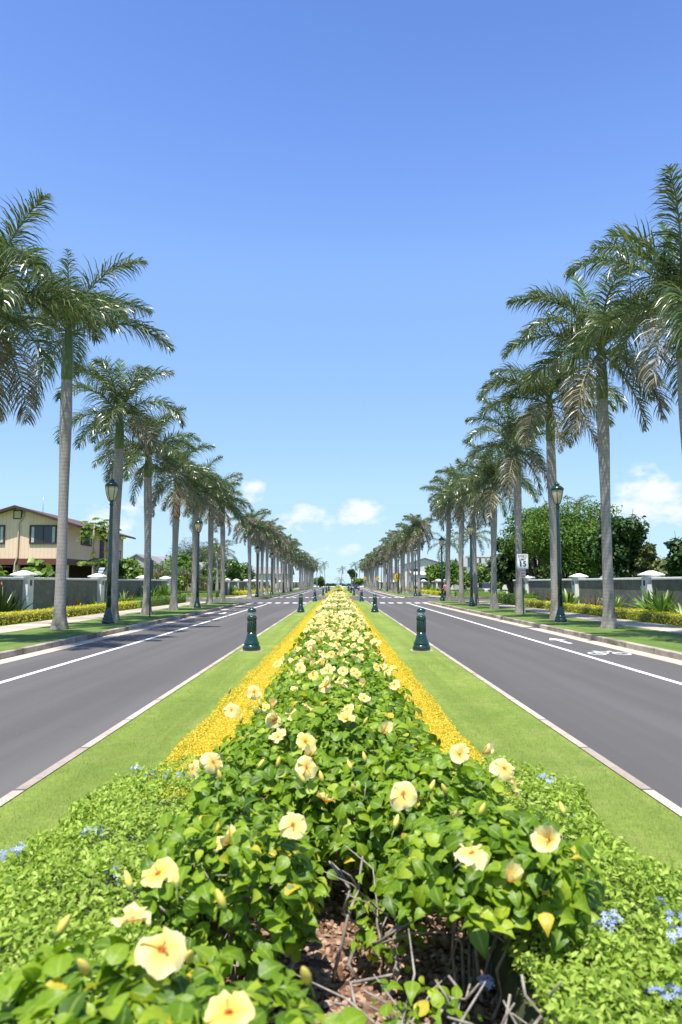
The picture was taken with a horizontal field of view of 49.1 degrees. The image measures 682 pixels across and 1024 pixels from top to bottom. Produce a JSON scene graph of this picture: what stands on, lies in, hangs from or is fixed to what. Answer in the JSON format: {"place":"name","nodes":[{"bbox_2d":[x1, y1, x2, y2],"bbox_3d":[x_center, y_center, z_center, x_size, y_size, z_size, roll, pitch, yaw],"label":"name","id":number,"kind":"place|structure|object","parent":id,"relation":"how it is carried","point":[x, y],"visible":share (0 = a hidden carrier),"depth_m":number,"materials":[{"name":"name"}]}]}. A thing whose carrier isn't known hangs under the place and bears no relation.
{"place":"outdoors","nodes":[
{"label":"outdoors","id":0,"kind":"place"},
{"bbox_2d":[0,602,205,632],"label":"pavement","id":1,"kind":"structure","parent":0,"point":[15,627],"depth_m":30.98,"materials":[{"name":"concrete"}]},
{"bbox_2d":[0,602,241,651],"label":"verge lawn","id":2,"kind":"structure","parent":0,"point":[19,639],"depth_m":26.22,"materials":[{"name":"green plant"}]},
{"bbox_2d":[0,582,25,615],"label":"bird of paradise plant","id":3,"kind":"object","parent":2,"relation":"on","point":[4,603],"visible":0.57,"depth_m":30.63,"materials":[{"name":"green plant"}]},
{"bbox_2d":[21,557,55,577],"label":"broad leaf shrub","id":4,"kind":"object","parent":2,"relation":"on","point":[47,571],"visible":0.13,"depth_m":40.68,"materials":[{"name":"green plant"}]},
{"bbox_2d":[0,187,121,426],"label":"royal palm","id":5,"kind":"object","parent":2,"relation":"on","point":[13,297],"visible":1,"depth_m":20.07,"materials":[{"name":"green plant"}]},
{"bbox_2d":[0,601,139,625],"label":"hedge","id":6,"kind":"object","parent":2,"relation":"on","point":[13,617],"visible":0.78,"depth_m":32.20,"materials":[{"name":"yellow plant"}]},
{"bbox_2d":[0,571,170,612],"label":"boundary wall","id":7,"kind":"structure","parent":2,"relation":"on","point":[42,590],"depth_m":39.59,"materials":[{"name":"concrete"}]},
{"bbox_2d":[4,241,174,629],"bbox_3d":[-9.409,-2.596,25.700,6.924,13.190,6.252,0,-5,1],"label":"royal palm","id":8,"kind":"object","parent":2,"relation":"on","point":[68,376],"visible":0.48,"depth_m":25.81,"materials":[{"name":"green plant"}]},
{"bbox_2d":[102,478,118,623],"bbox_3d":[-8.932,1.493,28.863,0.560,5.710,0.560,0,-5,0],"label":"street lamp","id":9,"kind":"object","parent":2,"relation":"on","point":[111,487],"visible":0.98,"depth_m":28.80,"materials":[{"name":"green metal"}]},
{"bbox_2d":[51,355,187,620],"bbox_3d":[-9.358,-1.185,31.770,5.662,11.528,5.966,0,-5,3],"label":"royal palm","id":10,"kind":"object","parent":2,"relation":"on","point":[117,413],"visible":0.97,"depth_m":31.47,"materials":[{"name":"green plant"}]},
{"bbox_2d":[118,557,151,579],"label":"round tree","id":11,"kind":"object","parent":2,"relation":"on","point":[129,569],"visible":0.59,"depth_m":60.20,"materials":[{"name":"green plant"}]},
{"bbox_2d":[91,405,201,614],"bbox_3d":[-9.554,-0.205,37.241,5.326,10.612,4.793,0,-5,-3],"label":"royal palm","id":12,"kind":"object","parent":2,"relation":"on","point":[134,452],"visible":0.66,"depth_m":36.99,"materials":[{"name":"green plant"}]},
{"bbox_2d":[125,594,185,607],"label":"box hedge","id":13,"kind":"object","parent":2,"relation":"on","point":[160,600],"visible":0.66,"depth_m":51.49,"materials":[{"name":"green plant"}]},
{"bbox_2d":[133,437,223,610],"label":"royal palm","id":14,"kind":"object","parent":2,"relation":"on","point":[193,468],"visible":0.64,"depth_m":42.86,"materials":[{"name":"green plant"}]},
{"bbox_2d":[157,454,234,606],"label":"royal palm","id":15,"kind":"object","parent":2,"relation":"on","point":[205,488],"visible":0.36,"depth_m":48.91,"materials":[{"name":"green plant"}]},
{"bbox_2d":[193,518,202,607],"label":"street lamp","id":16,"kind":"object","parent":2,"relation":"on","point":[198,528],"visible":0.99,"depth_m":46.82,"materials":[{"name":"green metal"}]},
{"bbox_2d":[181,472,246,603],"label":"royal palm","id":17,"kind":"object","parent":2,"relation":"on","point":[209,599],"visible":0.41,"depth_m":54.86,"materials":[{"name":"green plant"}]},
{"bbox_2d":[191,477,253,601],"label":"royal palm","id":18,"kind":"object","parent":2,"relation":"on","point":[241,520],"visible":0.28,"depth_m":60.76,"materials":[{"name":"green plant"}]},
{"bbox_2d":[153,558,190,579],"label":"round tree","id":19,"kind":"object","parent":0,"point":[161,568],"visible":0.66,"depth_m":70.84,"materials":[{"name":"green plant"}]},
{"bbox_2d":[185,590,300,597],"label":"verge lawn","id":20,"kind":"structure","parent":0,"point":[276,594],"depth_m":92.63,"materials":[{"name":"green plant"}]},
{"bbox_2d":[164,552,200,590],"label":"round tree","id":21,"kind":"object","parent":20,"relation":"on","point":[184,559],"visible":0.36,"depth_m":89.04,"materials":[{"name":"green plant"}]},
{"bbox_2d":[166,534,227,569],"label":"casuarina tree","id":22,"kind":"object","parent":20,"relation":"on","point":[188,551],"visible":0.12,"depth_m":111.03,"materials":[{"name":"green plant"}]},
{"bbox_2d":[199,538,237,596],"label":"coconut palm","id":23,"kind":"object","parent":20,"relation":"on","point":[217,552],"visible":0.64,"depth_m":83.77,"materials":[{"name":"green plant"}]},
{"bbox_2d":[218,559,245,580],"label":"plumeria tree","id":24,"kind":"object","parent":20,"relation":"on","point":[233,574],"visible":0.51,"depth_m":115.71,"materials":[{"name":"green plant"}]},
{"bbox_2d":[225,579,268,594],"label":"boundary wall","id":25,"kind":"structure","parent":20,"relation":"on","point":[238,583],"depth_m":104.95,"materials":[{"name":"concrete"}]},
{"bbox_2d":[228,505,270,597],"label":"royal palm","id":26,"kind":"object","parent":20,"relation":"on","point":[249,529],"visible":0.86,"depth_m":79.75,"materials":[{"name":"green plant"}]},
{"bbox_2d":[236,510,280,596],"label":"royal palm","id":27,"kind":"object","parent":20,"relation":"on","point":[271,527],"visible":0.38,"depth_m":86.13,"materials":[{"name":"green plant"}]},
{"bbox_2d":[246,519,277,595],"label":"royal palm","id":28,"kind":"object","parent":20,"relation":"on","point":[262,550],"visible":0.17,"depth_m":91.67,"materials":[{"name":"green plant"}]},
{"bbox_2d":[251,518,285,594],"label":"royal palm","id":29,"kind":"object","parent":20,"relation":"on","point":[267,559],"visible":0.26,"depth_m":98.11,"materials":[{"name":"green plant"}]},
{"bbox_2d":[264,536,290,593],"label":"royal palm","id":30,"kind":"object","parent":20,"relation":"on","point":[275,557],"visible":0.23,"depth_m":110.20,"materials":[{"name":"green plant"}]},
{"bbox_2d":[251,567,294,587],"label":"house","id":31,"kind":"structure","parent":0,"point":[264,573],"depth_m":198.26,"materials":[{"name":"paint"}]},
{"bbox_2d":[0,587,681,807],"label":"road","id":32,"kind":"structure","parent":0,"point":[629,721],"depth_m":12.91,"materials":[{"name":"grey asphalt"}]},
{"bbox_2d":[0,601,244,659],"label":"kerb","id":33,"kind":"structure","parent":32,"relation":"on","point":[29,649],"depth_m":22.77,"materials":[{"name":"concrete"}]},
{"bbox_2d":[0,604,248,663],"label":"gutter","id":34,"kind":"object","parent":32,"relation":"on","point":[18,657],"visible":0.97,"depth_m":21.67,"materials":[{"name":"concrete"}]},
{"bbox_2d":[0,600,681,817],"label":"median kerb","id":35,"kind":"structure","parent":32,"relation":"on","point":[25,786],"depth_m":7.56,"materials":[{"name":"concrete"}]},
{"bbox_2d":[0,589,681,684],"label":"lane markings","id":36,"kind":"object","parent":32,"relation":"on","point":[646,673],"visible":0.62,"depth_m":17.98,"materials":[{"name":"paint"}]},
{"bbox_2d":[425,603,681,664],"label":"gutter","id":37,"kind":"object","parent":32,"relation":"on","point":[661,658],"visible":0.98,"depth_m":21.67,"materials":[{"name":"concrete"}]},
{"bbox_2d":[428,601,681,659],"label":"kerb","id":38,"kind":"structure","parent":32,"relation":"on","point":[650,649],"depth_m":22.47,"materials":[{"name":"concrete"}]},
{"bbox_2d":[0,601,681,930],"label":"median lawn","id":39,"kind":"structure","parent":0,"point":[400,639],"depth_m":7.45,"materials":[{"name":"green plant"}]},
{"bbox_2d":[0,752,253,1023],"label":"plumbago bed","id":40,"kind":"object","parent":39,"relation":"on","point":[76,871],"visible":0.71,"depth_m":3.17,"materials":[{"name":"green plant"}]},
{"bbox_2d":[0,659,259,874],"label":"lawn grass","id":41,"kind":"structure","parent":39,"relation":"on","point":[19,817],"depth_m":7.01,"materials":[{"name":"green plant"}]},
{"bbox_2d":[138,599,324,797],"bbox_3d":[-1.167,4.956,35.986,0.948,0.199,63.450,0,-5,0],"label":"golden ground cover","id":42,"kind":"object","parent":39,"relation":"on","point":[219,730],"visible":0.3,"depth_m":8.61,"materials":[{"name":"yellow plant"}]},
{"bbox_2d":[239,608,263,651],"bbox_3d":[-2.138,2.834,17.902,0.538,1.069,0.492,0,-5,0],"label":"bollard light","id":43,"kind":"object","parent":39,"relation":"on","point":[251,643],"visible":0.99,"depth_m":17.81,"materials":[{"name":"green metal"}]},
{"bbox_2d":[222,746,508,1023],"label":"mulch bed","id":44,"kind":"object","parent":39,"relation":"on","point":[317,963],"depth_m":3.12,"materials":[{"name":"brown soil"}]},
{"bbox_2d":[0,856,368,1023],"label":"hibiscus bush","id":45,"kind":"object","parent":44,"relation":"on","point":[153,992],"visible":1,"depth_m":1.72,"materials":[{"name":"green plant"}]},
{"bbox_2d":[119,759,330,986],"bbox_3d":[-0.448,1.511,2.970,0.822,0.830,0.954,0,-5,0],"label":"hibiscus bush","id":46,"kind":"object","parent":44,"relation":"on","point":[292,929],"visible":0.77,"depth_m":2.73,"materials":[{"name":"green plant"}]},
{"bbox_2d":[178,728,323,908],"bbox_3d":[-0.450,1.604,3.957,0.813,0.828,1.127,0,-5,0],"label":"hibiscus bush","id":47,"kind":"object","parent":44,"relation":"on","point":[264,779],"visible":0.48,"depth_m":3.74,"materials":[{"name":"green plant"}]},
{"bbox_2d":[228,676,433,795],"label":"hibiscus bush","id":48,"kind":"object","parent":44,"relation":"on","point":[360,701],"visible":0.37,"depth_m":5.77,"materials":[{"name":"green plant"}]},
{"bbox_2d":[208,697,454,858],"bbox_3d":[-0.028,1.671,4.879,1.682,0.875,1.424,0,-5,0],"label":"hibiscus bush","id":49,"kind":"object","parent":44,"relation":"on","point":[337,731],"visible":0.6,"depth_m":4.68,"materials":[{"name":"green plant"}]},
{"bbox_2d":[247,662,417,753],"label":"hibiscus bush","id":50,"kind":"object","parent":44,"relation":"on","point":[299,685],"visible":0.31,"depth_m":6.79,"materials":[{"name":"green plant"}]},
{"bbox_2d":[283,627,382,662],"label":"hibiscus bush","id":51,"kind":"object","parent":44,"relation":"on","point":[321,634],"visible":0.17,"depth_m":11.79,"materials":[{"name":"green plant"}]},
{"bbox_2d":[260,654,407,740],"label":"hibiscus bush","id":52,"kind":"object","parent":44,"relation":"on","point":[367,671],"visible":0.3,"depth_m":7.69,"materials":[{"name":"green plant"}]},
{"bbox_2d":[293,623,375,647],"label":"hibiscus bush","id":53,"kind":"object","parent":44,"relation":"on","point":[315,632],"visible":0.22,"depth_m":13.71,"materials":[{"name":"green plant"}]},
{"bbox_2d":[271,643,397,701],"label":"hibiscus bush","id":54,"kind":"object","parent":44,"relation":"on","point":[330,655],"visible":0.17,"depth_m":8.72,"materials":[{"name":"green plant"}]},
{"bbox_2d":[280,635,392,674],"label":"hibiscus bush","id":55,"kind":"object","parent":44,"relation":"on","point":[346,640],"visible":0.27,"depth_m":10.83,"materials":[{"name":"green plant"}]},
{"bbox_2d":[294,627,381,661],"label":"hibiscus bush","id":56,"kind":"object","parent":44,"relation":"on","point":[378,643],"visible":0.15,"depth_m":12.74,"materials":[{"name":"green plant"}]},
{"bbox_2d":[262,721,415,909],"bbox_3d":[0.002,1.593,3.876,0.827,0.834,0.942,0,-5,0],"label":"hibiscus bush","id":57,"kind":"object","parent":44,"relation":"on","point":[340,781],"visible":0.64,"depth_m":3.59,"materials":[{"name":"green plant"}]},
{"bbox_2d":[284,639,397,683],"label":"hibiscus bush","id":58,"kind":"object","parent":44,"relation":"on","point":[335,646],"visible":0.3,"depth_m":9.84,"materials":[{"name":"green plant"}]},
{"bbox_2d":[299,759,445,978],"bbox_3d":[0.111,1.522,3.104,0.489,0.825,0.659,2,-6,-22],"label":"hibiscus bush","id":59,"kind":"object","parent":44,"relation":"on","point":[366,935],"visible":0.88,"depth_m":3.02,"materials":[{"name":"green plant"}]},
{"bbox_2d":[295,814,523,1023],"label":"hibiscus bush","id":60,"kind":"object","parent":44,"relation":"on","point":[475,857],"visible":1,"depth_m":2.35,"materials":[{"name":"green plant"}]},
{"bbox_2d":[244,783,607,1023],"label":"hibiscus bush","id":61,"kind":"object","parent":44,"relation":"on","point":[435,837],"visible":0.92,"depth_m":2.66,"materials":[{"name":"green plant"}]},
{"bbox_2d":[350,599,516,806],"bbox_3d":[0.789,4.953,35.989,0.751,0.208,63.444,0,-5,0],"label":"golden ground cover","id":62,"kind":"object","parent":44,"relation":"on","point":[405,677],"visible":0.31,"depth_m":9.05,"materials":[{"name":"yellow plant"}]},
{"bbox_2d":[359,742,521,934],"bbox_3d":[0.450,1.573,3.760,0.777,0.851,1.148,0,-5,0],"label":"hibiscus bush","id":63,"kind":"object","parent":44,"relation":"on","point":[436,766],"visible":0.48,"depth_m":3.62,"materials":[{"name":"green plant"}]},
{"bbox_2d":[503,825,611,1023],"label":"hibiscus bush","id":64,"kind":"object","parent":44,"relation":"on","point":[541,836],"visible":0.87,"depth_m":2.47,"materials":[{"name":"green plant"}]},
{"bbox_2d":[410,608,433,651],"bbox_3d":[1.932,2.836,17.914,0.538,1.069,0.492,0,-5,0],"label":"bollard light","id":65,"kind":"object","parent":39,"relation":"on","point":[421,643],"visible":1,"depth_m":17.82,"materials":[{"name":"green metal"}]},
{"bbox_2d":[443,752,681,1023],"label":"plumbago bed","id":66,"kind":"object","parent":39,"relation":"on","point":[624,966],"visible":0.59,"depth_m":2.60,"materials":[{"name":"green plant"}]},
{"bbox_2d":[0,0,681,582],"label":"sky","id":67,"kind":"structure","parent":0,"point":[335,209],"materials":[{"name":"blue"}]},
{"bbox_2d":[399,558,440,587],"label":"house","id":68,"kind":"structure","parent":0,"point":[424,562],"depth_m":165.16,"materials":[{"name":"paint"}]},
{"bbox_2d":[376,590,508,596],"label":"verge lawn","id":69,"kind":"structure","parent":0,"point":[452,594],"depth_m":100.59,"materials":[{"name":"green plant"}]},
{"bbox_2d":[390,529,410,593],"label":"royal palm","id":70,"kind":"object","parent":69,"relation":"on","point":[403,565],"visible":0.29,"depth_m":106.53,"materials":[{"name":"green plant"}]},
{"bbox_2d":[391,526,423,594],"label":"royal palm","id":71,"kind":"object","parent":69,"relation":"on","point":[408,567],"visible":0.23,"depth_m":100.08,"materials":[{"name":"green plant"}]},
{"bbox_2d":[395,520,431,594],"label":"royal palm","id":72,"kind":"object","parent":69,"relation":"on","point":[408,543],"visible":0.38,"depth_m":94.62,"materials":[{"name":"green plant"}]},
{"bbox_2d":[402,513,437,595],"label":"royal palm","id":73,"kind":"object","parent":69,"relation":"on","point":[420,533],"visible":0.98,"depth_m":88.07,"materials":[{"name":"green plant"}]},
{"bbox_2d":[424,529,468,581],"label":"coconut palm","id":74,"kind":"object","parent":69,"relation":"on","point":[444,545],"visible":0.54,"depth_m":89.68,"materials":[{"name":"green plant"}]},
{"bbox_2d":[430,560,465,585],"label":"round tree","id":75,"kind":"object","parent":69,"relation":"on","point":[454,566],"visible":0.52,"depth_m":110.41,"materials":[{"name":"green plant"}]},
{"bbox_2d":[450,521,490,554],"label":"tree","id":76,"kind":"object","parent":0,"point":[480,536],"visible":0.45,"depth_m":79.84,"materials":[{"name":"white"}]},
{"bbox_2d":[483,535,532,593],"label":"mango tree","id":77,"kind":"object","parent":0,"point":[506,570],"visible":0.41,"depth_m":66.76,"materials":[{"name":"green plant"}]},
{"bbox_2d":[431,601,681,651],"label":"verge lawn","id":78,"kind":"structure","parent":0,"point":[660,639],"depth_m":25.65,"materials":[{"name":"green plant"}]},
{"bbox_2d":[419,474,466,600],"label":"royal palm","id":79,"kind":"object","parent":78,"relation":"on","point":[448,540],"visible":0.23,"depth_m":63.96,"materials":[{"name":"green plant"}]},
{"bbox_2d":[429,458,489,603],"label":"royal palm","id":80,"kind":"object","parent":78,"relation":"on","point":[461,599],"visible":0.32,"depth_m":57.11,"materials":[{"name":"green plant"}]},
{"bbox_2d":[466,522,476,606],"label":"street lamp","id":81,"kind":"object","parent":78,"relation":"on","point":[470,530],"visible":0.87,"depth_m":49.82,"materials":[{"name":"green metal"}]},
{"bbox_2d":[433,452,512,605],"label":"royal palm","id":82,"kind":"object","parent":78,"relation":"on","point":[450,486],"visible":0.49,"depth_m":51.27,"materials":[{"name":"green plant"}]},
{"bbox_2d":[451,439,540,608],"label":"royal palm","id":83,"kind":"object","parent":78,"relation":"on","point":[490,471],"visible":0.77,"depth_m":45.05,"materials":[{"name":"green plant"}]},
{"bbox_2d":[463,393,572,613],"bbox_3d":[9.278,-0.567,39.095,5.740,11.684,6.087,-2,-6,24],"label":"royal palm","id":84,"kind":"object","parent":78,"relation":"on","point":[513,466],"visible":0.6,"depth_m":38.85,"materials":[{"name":"green plant"}]},
{"bbox_2d":[497,592,539,605],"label":"box hedge","id":85,"kind":"object","parent":78,"relation":"on","point":[508,599],"visible":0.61,"depth_m":53.58,"materials":[{"name":"green plant"}]},
{"bbox_2d":[517,554,527,614],"bbox_3d":[9.052,3.639,37.100,0.564,3.097,0.062,0,-5,0],"label":"speed limit sign","id":86,"kind":"object","parent":78,"relation":"on","point":[522,562],"visible":1,"depth_m":37.16,"materials":[{"name":"white metal"}]},
{"bbox_2d":[498,505,583,578],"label":"mango tree","id":87,"kind":"object","parent":78,"relation":"on","point":[526,515],"visible":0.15,"depth_m":62.16,"materials":[{"name":"green plant"}]},
{"bbox_2d":[476,327,630,619],"bbox_3d":[9.310,-1.550,32.442,5.999,12.383,6.243,5,-7,-40],"label":"royal palm","id":88,"kind":"object","parent":78,"relation":"on","point":[548,389],"visible":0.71,"depth_m":32.56,"materials":[{"name":"green plant"}]},
{"bbox_2d":[550,482,569,622],"bbox_3d":[8.764,1.602,30.008,0.560,5.710,0.560,0,-5,0],"label":"street lamp","id":89,"kind":"object","parent":78,"relation":"on","point":[557,489],"visible":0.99,"depth_m":29.94,"materials":[{"name":"green metal"}]},
{"bbox_2d":[522,494,644,578],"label":"mango tree","id":90,"kind":"object","parent":78,"relation":"on","point":[577,532],"visible":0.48,"depth_m":54.34,"materials":[{"name":"green plant"}]},
{"bbox_2d":[499,260,677,628],"bbox_3d":[9.129,-2.562,26.115,6.961,13.200,7.159,2,-6,-23],"label":"royal palm","id":91,"kind":"object","parent":78,"relation":"on","point":[609,619],"visible":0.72,"depth_m":26.10,"materials":[{"name":"green plant"}]},
{"bbox_2d":[513,571,681,610],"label":"boundary wall","id":92,"kind":"structure","parent":78,"relation":"on","point":[587,589],"depth_m":38.32,"materials":[{"name":"concrete"}]},
{"bbox_2d":[524,599,681,625],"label":"hedge","id":93,"kind":"object","parent":78,"relation":"on","point":[672,618],"visible":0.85,"depth_m":32.40,"materials":[{"name":"yellow plant"}]},
{"bbox_2d":[582,511,649,577],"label":"sea grape tree","id":94,"kind":"object","parent":78,"relation":"on","point":[629,535],"visible":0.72,"depth_m":45.63,"materials":[{"name":"green plant"}]},
{"bbox_2d":[557,163,681,449],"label":"royal palm","id":95,"kind":"object","parent":78,"relation":"on","point":[668,283],"visible":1,"depth_m":20.11,"materials":[{"name":"green plant"}]},
{"bbox_2d":[633,540,657,577],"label":"twiggy shrub","id":96,"kind":"object","parent":78,"relation":"on","point":[645,558],"visible":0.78,"depth_m":44.89,"materials":[{"name":"green plant"}]},
{"bbox_2d":[623,586,670,611],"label":"strap plant","id":97,"kind":"object","parent":78,"relation":"on","point":[645,598],"visible":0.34,"depth_m":32.90,"materials":[{"name":"green plant"}]},
{"bbox_2d":[640,557,671,577],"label":"bushy shrub","id":98,"kind":"object","parent":78,"relation":"on","point":[657,565],"visible":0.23,"depth_m":43.85,"materials":[{"name":"green plant"}]},
{"bbox_2d":[633,585,678,613],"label":"strap plant","id":99,"kind":"object","parent":78,"relation":"on","point":[659,604],"visible":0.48,"depth_m":31.59,"materials":[{"name":"green plant"}]},
{"bbox_2d":[662,531,681,579],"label":"bushy shrub","id":100,"kind":"object","parent":78,"relation":"on","point":[673,563],"visible":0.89,"depth_m":41.89,"materials":[{"name":"green plant"}]},
{"bbox_2d":[465,601,681,633],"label":"pavement","id":101,"kind":"structure","parent":0,"point":[662,627],"depth_m":30.98,"materials":[{"name":"concrete"}]},
{"label":"ground","id":102,"kind":"structure","parent":0,"visible":0},
{"bbox_2d":[0,497,135,577],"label":"wooden house","id":103,"kind":"structure","parent":102,"relation":"on","point":[26,534],"depth_m":51.06,"materials":[{"name":"beige wood"}]},
{"bbox_2d":[29,525,56,543],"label":"window","id":104,"kind":"structure","parent":103,"relation":"in","point":[38,534],"depth_m":50.99,"materials":[{"name":"clear glass"}]},
{"bbox_2d":[77,521,108,574],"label":"papaya tree","id":105,"kind":"object","parent":102,"relation":"on","point":[93,537],"visible":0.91,"depth_m":47.45,"materials":[{"name":"green plant"}]},
{"bbox_2d":[88,517,127,578],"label":"papaya tree","id":106,"kind":"object","parent":102,"relation":"on","point":[105,521],"visible":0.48,"depth_m":48.44,"materials":[{"name":"green plant"}]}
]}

